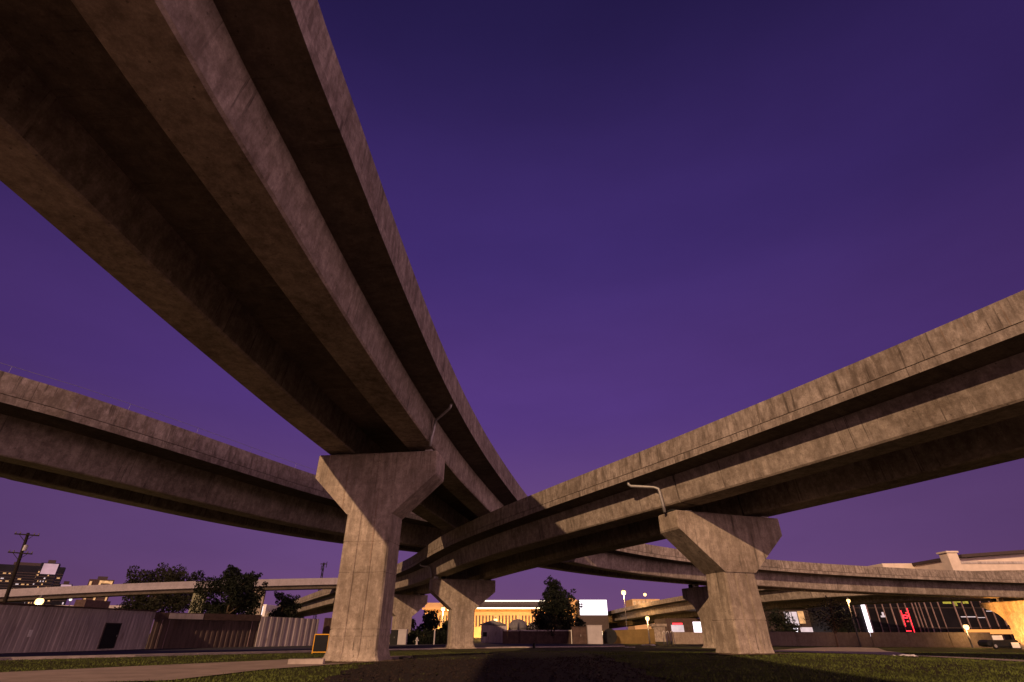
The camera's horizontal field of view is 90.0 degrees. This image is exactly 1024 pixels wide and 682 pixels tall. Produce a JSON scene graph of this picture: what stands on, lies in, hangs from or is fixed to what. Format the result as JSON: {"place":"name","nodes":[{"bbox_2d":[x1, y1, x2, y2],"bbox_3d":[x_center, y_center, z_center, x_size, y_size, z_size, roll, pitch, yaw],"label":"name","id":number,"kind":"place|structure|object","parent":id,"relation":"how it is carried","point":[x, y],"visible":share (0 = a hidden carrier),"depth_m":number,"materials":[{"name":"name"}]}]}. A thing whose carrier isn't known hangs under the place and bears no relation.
{"place":"outdoors","nodes":[
{"label":"outdoors","id":0,"kind":"place"},
{"bbox_2d":[0,656,412,681],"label":"path","id":1,"kind":"structure","parent":0,"point":[150,672],"depth_m":17.51,"materials":[{"name":"concrete"}]},
{"bbox_2d":[325,660,397,662],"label":"worn earth","id":2,"kind":"structure","parent":1,"relation":"on","point":[354,661],"depth_m":23.77,"materials":[{"name":"brown soil"}]},
{"bbox_2d":[0,643,623,656],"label":"road","id":3,"kind":"structure","parent":0,"point":[198,650],"depth_m":51.26,"materials":[{"name":"grey asphalt"}]},
{"bbox_2d":[603,628,616,643],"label":"cable reel","id":4,"kind":"object","parent":3,"relation":"on","point":[609,636],"visible":1,"depth_m":79.92,"materials":[{"name":"paint"}]},
{"bbox_2d":[0,634,1023,681],"bbox_3d":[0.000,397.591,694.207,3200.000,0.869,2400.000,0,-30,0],"label":"ground","id":5,"kind":"structure","parent":0,"point":[662,646],"depth_m":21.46,"materials":[{"name":"green plant"}]},
{"bbox_2d":[2,531,39,602],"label":"utility pole","id":6,"kind":"object","parent":5,"relation":"on","point":[15,570],"visible":1,"depth_m":72.17,"materials":[{"name":"brown wood"}]},
{"bbox_2d":[0,562,65,604],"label":"tower block","id":7,"kind":"structure","parent":5,"relation":"on","point":[27,572],"depth_m":395.30,"materials":[{"name":"black glass"}]},
{"bbox_2d":[35,595,43,604],"bbox_3d":[-51.066,29.832,54.361,0.768,5.181,0.768,0,-30,0],"label":"street lamp","id":8,"kind":"object","parent":5,"relation":"on","point":[40,600],"visible":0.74,"depth_m":55.19,"materials":[{"name":"white"}]},
{"bbox_2d":[24,560,60,604],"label":"tower block","id":9,"kind":"structure","parent":5,"relation":"on","point":[46,575],"depth_m":367.94,"materials":[{"name":"black glass"}]},
{"bbox_2d":[51,581,72,604],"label":"tower block","id":10,"kind":"structure","parent":5,"relation":"on","point":[60,601],"depth_m":387.24,"materials":[{"name":"grey glass"}]},
{"bbox_2d":[0,602,156,652],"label":"fence","id":11,"kind":"object","parent":5,"relation":"on","point":[27,628],"visible":0.76,"depth_m":42.58,"materials":[{"name":"metal"}]},
{"bbox_2d":[97,623,121,648],"bbox_3d":[-37.480,27.475,47.758,0.090,2.080,2.734,4,-30,-6],"label":"door","id":12,"kind":"structure","parent":11,"relation":"in","point":[110,633],"depth_m":47.69,"materials":[{"name":"paint"}]},
{"bbox_2d":[74,599,110,607],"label":"building","id":13,"kind":"structure","parent":5,"relation":"on","point":[90,603],"depth_m":144.71,"materials":[{"name":"brown brick"}]},
{"bbox_2d":[60,605,130,607],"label":"building","id":14,"kind":"structure","parent":5,"relation":"on","point":[113,606],"depth_m":186.74,"materials":[{"name":"black"}]},
{"bbox_2d":[82,576,114,600],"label":"tower block","id":15,"kind":"structure","parent":5,"relation":"on","point":[101,580],"depth_m":374.74,"materials":[{"name":"black"}]},
{"bbox_2d":[114,562,197,619],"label":"tree","id":16,"kind":"object","parent":5,"relation":"on","point":[178,602],"visible":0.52,"depth_m":110.86,"materials":[{"name":"green plant"}]},
{"bbox_2d":[0,578,337,614],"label":"overpass","id":17,"kind":"object","parent":5,"relation":"on","point":[86,591],"visible":0.69,"depth_m":89.47,"materials":[{"name":"concrete"}]},
{"bbox_2d":[146,612,261,648],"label":"fence","id":18,"kind":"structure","parent":5,"relation":"on","point":[190,630],"depth_m":58.81,"materials":[{"name":"metal"}]},
{"bbox_2d":[188,564,268,620],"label":"tree","id":19,"kind":"object","parent":5,"relation":"on","point":[241,595],"visible":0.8,"depth_m":70.45,"materials":[{"name":"green plant"}]},
{"bbox_2d":[261,604,280,616],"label":"building","id":20,"kind":"structure","parent":5,"relation":"on","point":[267,608],"depth_m":133.94,"materials":[{"name":"white paint"}]},
{"bbox_2d":[267,590,304,617],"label":"tree","id":21,"kind":"object","parent":5,"relation":"on","point":[290,607],"visible":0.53,"depth_m":74.45,"materials":[{"name":"green plant"}]},
{"bbox_2d":[255,616,318,646],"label":"fence","id":22,"kind":"object","parent":5,"relation":"on","point":[279,631],"visible":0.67,"depth_m":65.95,"materials":[{"name":"grey metal"}]},
{"bbox_2d":[288,659,324,663],"bbox_3d":[-8.994,14.040,22.414,1.500,0.220,0.391,2,-30,-4],"label":"wheel stop","id":23,"kind":"object","parent":5,"relation":"on","point":[306,661],"visible":0.7,"depth_m":22.28,"materials":[{"name":"concrete"}]},
{"bbox_2d":[0,646,624,660],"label":"kerb","id":24,"kind":"structure","parent":5,"relation":"on","point":[111,656],"depth_m":33.03,"materials":[{"name":"concrete"}]},
{"bbox_2d":[313,562,326,618],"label":"radio mast","id":25,"kind":"object","parent":5,"relation":"on","point":[322,567],"visible":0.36,"depth_m":174.31,"materials":[{"name":"metal"}]},
{"bbox_2d":[311,634,329,653],"bbox_3d":[-13.701,21.695,36.699,1.058,1.214,0.070,4,-30,-7],"label":"barricade","id":26,"kind":"object","parent":5,"relation":"on","point":[320,643],"visible":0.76,"depth_m":36.69,"materials":[{"name":"paint"}]},
{"bbox_2d":[322,618,331,633],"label":"fence","id":27,"kind":"object","parent":5,"relation":"on","point":[327,626],"visible":0.07,"depth_m":71.27,"materials":[{"name":"brown wood"}]},
{"bbox_2d":[315,449,444,660],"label":"bridge pier","id":28,"kind":"structure","parent":5,"relation":"on","point":[378,498],"depth_m":27.46,"materials":[{"name":"concrete"}]},
{"bbox_2d":[0,363,445,552],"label":"overpass","id":29,"kind":"object","parent":28,"relation":"on","point":[56,438],"visible":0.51,"depth_m":34.34,"materials":[{"name":"concrete"}]},
{"bbox_2d":[0,0,527,532],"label":"overpass","id":30,"kind":"object","parent":28,"relation":"on","point":[202,176],"visible":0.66,"depth_m":14.35,"materials":[{"name":"concrete"}]},
{"bbox_2d":[390,630,397,643],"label":"utility box","id":31,"kind":"object","parent":5,"relation":"on","point":[394,637],"visible":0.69,"depth_m":75.33,"materials":[{"name":"paint"}]},
{"bbox_2d":[390,632,393,643],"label":"door","id":32,"kind":"structure","parent":31,"relation":"in","point":[392,633],"depth_m":75.24,"materials":[{"name":"paint"}]},
{"bbox_2d":[393,632,396,643],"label":"door","id":33,"kind":"structure","parent":31,"relation":"in","point":[395,633],"depth_m":75.24,"materials":[{"name":"paint"}]},
{"bbox_2d":[397,629,407,644],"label":"utility box","id":34,"kind":"object","parent":5,"relation":"on","point":[402,636],"visible":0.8,"depth_m":74.50,"materials":[{"name":"white paint"}]},
{"bbox_2d":[398,631,401,643],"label":"door","id":35,"kind":"structure","parent":34,"relation":"in","point":[400,632],"depth_m":74.41,"materials":[{"name":"white paint"}]},
{"bbox_2d":[401,631,405,643],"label":"door","id":36,"kind":"structure","parent":34,"relation":"in","point":[404,632],"depth_m":74.41,"materials":[{"name":"white paint"}]},
{"bbox_2d":[389,594,427,643],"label":"bridge pier","id":37,"kind":"structure","parent":5,"relation":"on","point":[406,607],"depth_m":78.37,"materials":[{"name":"concrete"}]},
{"bbox_2d":[411,619,416,633],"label":"shrub","id":38,"kind":"object","parent":5,"relation":"on","point":[413,625],"visible":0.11,"depth_m":105.19,"materials":[{"name":"green plant"}]},
{"bbox_2d":[407,628,446,643],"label":"hedge","id":39,"kind":"object","parent":5,"relation":"on","point":[429,639],"visible":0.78,"depth_m":76.19,"materials":[{"name":"green plant"}]},
{"bbox_2d":[416,609,444,636],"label":"tree","id":40,"kind":"object","parent":5,"relation":"on","point":[430,624],"visible":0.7,"depth_m":95.83,"materials":[{"name":"green plant"}]},
{"bbox_2d":[439,620,447,634],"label":"shrub","id":41,"kind":"object","parent":5,"relation":"on","point":[445,624],"visible":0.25,"depth_m":104.50,"materials":[{"name":"green plant"}]},
{"bbox_2d":[429,576,494,648],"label":"bridge pier","id":42,"kind":"structure","parent":5,"relation":"on","point":[461,600],"depth_m":55.91,"materials":[{"name":"concrete"}]},
{"bbox_2d":[279,290,1023,617],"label":"overpass","id":43,"kind":"object","parent":42,"relation":"on","point":[946,399],"visible":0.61,"depth_m":23.49,"materials":[{"name":"concrete"}]},
{"bbox_2d":[480,620,506,642],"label":"shed","id":44,"kind":"structure","parent":5,"relation":"on","point":[491,631],"depth_m":88.67,"materials":[{"name":"paint"}]},
{"bbox_2d":[324,652,666,681],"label":"soil","id":45,"kind":"structure","parent":5,"relation":"on","point":[528,675],"depth_m":18.25,"materials":[{"name":"black soil"}]},
{"bbox_2d":[422,598,576,637],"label":"arcade building","id":46,"kind":"structure","parent":5,"relation":"on","point":[506,612],"depth_m":189.55,"materials":[{"name":"paint"}]},
{"bbox_2d":[508,619,527,629],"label":"tank","id":47,"kind":"object","parent":5,"relation":"on","point":[517,624],"visible":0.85,"depth_m":91.51,"materials":[{"name":"grey metal"}]},
{"bbox_2d":[503,630,571,643],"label":"fence","id":48,"kind":"object","parent":5,"relation":"on","point":[530,637],"visible":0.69,"depth_m":80.49,"materials":[{"name":"brown wood"}]},
{"bbox_2d":[526,575,585,635],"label":"tree","id":49,"kind":"object","parent":5,"relation":"on","point":[556,610],"visible":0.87,"depth_m":84.14,"materials":[{"name":"green plant"}]},
{"bbox_2d":[571,627,587,643],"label":"utility box","id":50,"kind":"object","parent":5,"relation":"on","point":[579,635],"visible":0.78,"depth_m":78.86,"materials":[{"name":"metal"}]},
{"bbox_2d":[573,629,579,642],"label":"door","id":51,"kind":"structure","parent":50,"relation":"in","point":[576,635],"depth_m":78.80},
{"bbox_2d":[580,629,586,642],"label":"door","id":52,"kind":"structure","parent":50,"relation":"in","point":[583,638],"depth_m":78.80,"materials":[{"name":"metal"}]},
{"bbox_2d":[576,599,608,635],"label":"panel building","id":53,"kind":"structure","parent":5,"relation":"on","point":[593,612],"depth_m":176.67,"materials":[{"name":"white"}]},
{"bbox_2d":[586,625,602,643],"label":"utility box","id":54,"kind":"object","parent":5,"relation":"on","point":[594,634],"visible":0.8,"depth_m":78.06,"materials":[{"name":"white paint"}]},
{"bbox_2d":[588,627,594,642],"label":"door","id":55,"kind":"structure","parent":54,"relation":"in","point":[591,630],"depth_m":78.07,"materials":[{"name":"white paint"}]},
{"bbox_2d":[595,627,601,642],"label":"door","id":56,"kind":"structure","parent":54,"relation":"in","point":[598,635],"depth_m":78.00,"materials":[{"name":"white paint"}]},
{"bbox_2d":[621,589,626,627],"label":"street lamp","id":57,"kind":"object","parent":5,"relation":"on","point":[623,591],"visible":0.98,"depth_m":152.27,"materials":[{"name":"white"}]},
{"bbox_2d":[602,629,655,643],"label":"wall","id":58,"kind":"structure","parent":5,"relation":"on","point":[636,636],"depth_m":81.39,"materials":[{"name":"paint"}]},
{"bbox_2d":[625,599,659,629],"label":"building","id":59,"kind":"structure","parent":5,"relation":"on","point":[631,602],"depth_m":294.46,"materials":[{"name":"paint"}]},
{"bbox_2d":[645,614,650,643],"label":"street lamp","id":60,"kind":"object","parent":5,"relation":"on","point":[647,618],"visible":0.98,"depth_m":77.47,"materials":[{"name":"white metal"}]},
{"bbox_2d":[649,624,666,641],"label":"ramp column","id":61,"kind":"structure","parent":5,"relation":"on","point":[659,629],"depth_m":105.33,"materials":[{"name":"concrete"}]},
{"bbox_2d":[654,618,701,640],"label":"shop","id":62,"kind":"structure","parent":5,"relation":"on","point":[683,624],"depth_m":131.24,"materials":[{"name":"black"}]},
{"bbox_2d":[671,625,683,631],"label":"window","id":63,"kind":"structure","parent":62,"relation":"in","point":[675,628],"depth_m":130.75,"materials":[{"name":"white glass"}]},
{"bbox_2d":[693,622,701,631],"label":"window","id":64,"kind":"structure","parent":62,"relation":"in","point":[696,625],"depth_m":130.94,"materials":[{"name":"white glass"}]},
{"bbox_2d":[672,632,703,643],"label":"barrier","id":65,"kind":"object","parent":5,"relation":"on","point":[688,637],"visible":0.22,"depth_m":80.45,"materials":[{"name":"concrete"}]},
{"bbox_2d":[682,584,715,647],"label":"bridge pier","id":66,"kind":"structure","parent":5,"relation":"on","point":[696,596],"depth_m":59.66,"materials":[{"name":"concrete"}]},
{"bbox_2d":[538,544,1023,598],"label":"overpass","id":67,"kind":"object","parent":66,"relation":"on","point":[647,562],"visible":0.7,"depth_m":61.00,"materials":[{"name":"concrete"}]},
{"bbox_2d":[658,509,781,653],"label":"bridge pier","id":68,"kind":"structure","parent":5,"relation":"on","point":[727,555],"depth_m":26.81,"materials":[{"name":"concrete"}]},
{"bbox_2d":[704,652,790,654],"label":"worn earth","id":69,"kind":"structure","parent":5,"relation":"on","point":[744,654],"depth_m":24.68,"materials":[{"name":"brown soil"}]},
{"bbox_2d":[763,606,801,631],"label":"shrub","id":70,"kind":"object","parent":5,"relation":"on","point":[779,620],"visible":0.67,"depth_m":87.15,"materials":[{"name":"green plant"}]},
{"bbox_2d":[764,608,812,631],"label":"shop","id":71,"kind":"structure","parent":5,"relation":"on","point":[798,615],"depth_m":131.97,"materials":[{"name":"black"}]},
{"bbox_2d":[791,612,798,624],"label":"window","id":72,"kind":"structure","parent":71,"relation":"in","point":[794,614],"depth_m":131.96,"materials":[{"name":"white"}]},
{"bbox_2d":[797,611,805,623],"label":"window","id":73,"kind":"structure","parent":71,"relation":"in","point":[800,613],"depth_m":131.96,"materials":[{"name":"orange"}]},
{"bbox_2d":[800,627,812,631],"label":"window","id":74,"kind":"structure","parent":71,"relation":"in","point":[804,629],"depth_m":130.62,"materials":[{"name":"white glass"}]},
{"bbox_2d":[803,595,862,646],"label":"tree","id":75,"kind":"object","parent":5,"relation":"on","point":[841,619],"visible":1,"depth_m":73.32,"materials":[{"name":"green plant"}]},
{"bbox_2d":[830,607,860,631],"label":"shrub","id":76,"kind":"object","parent":5,"relation":"on","point":[845,628],"visible":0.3,"depth_m":90.20,"materials":[{"name":"green plant"}]},
{"bbox_2d":[774,647,918,656],"bbox_3d":[31.489,30.480,50.614,9.869,0.682,60.983,-16,-33,25],"label":"pad","id":77,"kind":"object","parent":5,"relation":"on","point":[858,650],"visible":0.82,"depth_m":47.22,"materials":[{"name":"concrete"}]},
{"bbox_2d":[846,597,861,646],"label":"street lamp","id":78,"kind":"object","parent":5,"relation":"on","point":[848,600],"visible":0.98,"depth_m":77.14,"materials":[{"name":"black metal"}]},
{"bbox_2d":[769,632,992,647],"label":"barrier","id":79,"kind":"object","parent":5,"relation":"on","point":[919,639],"visible":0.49,"depth_m":75.57,"materials":[{"name":"concrete"}]},
{"bbox_2d":[871,563,914,568],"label":"building","id":80,"kind":"structure","parent":5,"relation":"on","point":[900,565],"depth_m":175.08,"materials":[{"name":"beige concrete"}]},
{"bbox_2d":[807,601,1014,639],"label":"glass building","id":81,"kind":"structure","parent":5,"relation":"on","point":[953,616],"depth_m":112.66,"materials":[{"name":"glass"}]},
{"bbox_2d":[936,551,963,570],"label":"pylon","id":82,"kind":"object","parent":5,"relation":"on","point":[950,560],"visible":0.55,"depth_m":148.54,"materials":[{"name":"beige concrete"}]},
{"bbox_2d":[912,550,1023,570],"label":"hall","id":83,"kind":"structure","parent":5,"relation":"on","point":[1001,560],"depth_m":156.56,"materials":[{"name":"beige concrete"}]},
{"bbox_2d":[963,622,973,647],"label":"street lamp","id":84,"kind":"object","parent":5,"relation":"on","point":[965,626],"visible":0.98,"depth_m":71.34,"materials":[{"name":"white"}]},
{"bbox_2d":[977,635,1021,648],"bbox_3d":[62.366,38.473,65.400,4.494,1.511,1.860,0,-30,0],"label":"car","id":85,"kind":"object","parent":5,"relation":"on","point":[997,641],"visible":0.97,"depth_m":64.81,"materials":[{"name":"paint"}]},
{"bbox_2d":[979,598,1023,648],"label":"bridge pier","id":86,"kind":"structure","parent":5,"relation":"on","point":[1011,613],"depth_m":65.61,"materials":[{"name":"concrete"}]},
{"bbox_2d":[608,570,1023,628],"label":"overpass","id":87,"kind":"object","parent":86,"relation":"on","point":[677,607],"visible":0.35,"depth_m":109.07,"materials":[{"name":"concrete"}]},
{"bbox_2d":[0,0,1023,633],"label":"sky","id":88,"kind":"structure","parent":0,"point":[626,228],"materials":[{"name":"purple"}]},
{"bbox_2d":[920,655,1023,661],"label":"track","id":89,"kind":"structure","parent":0,"point":[975,658],"depth_m":25.83,"materials":[{"name":"concrete"}]}
]}

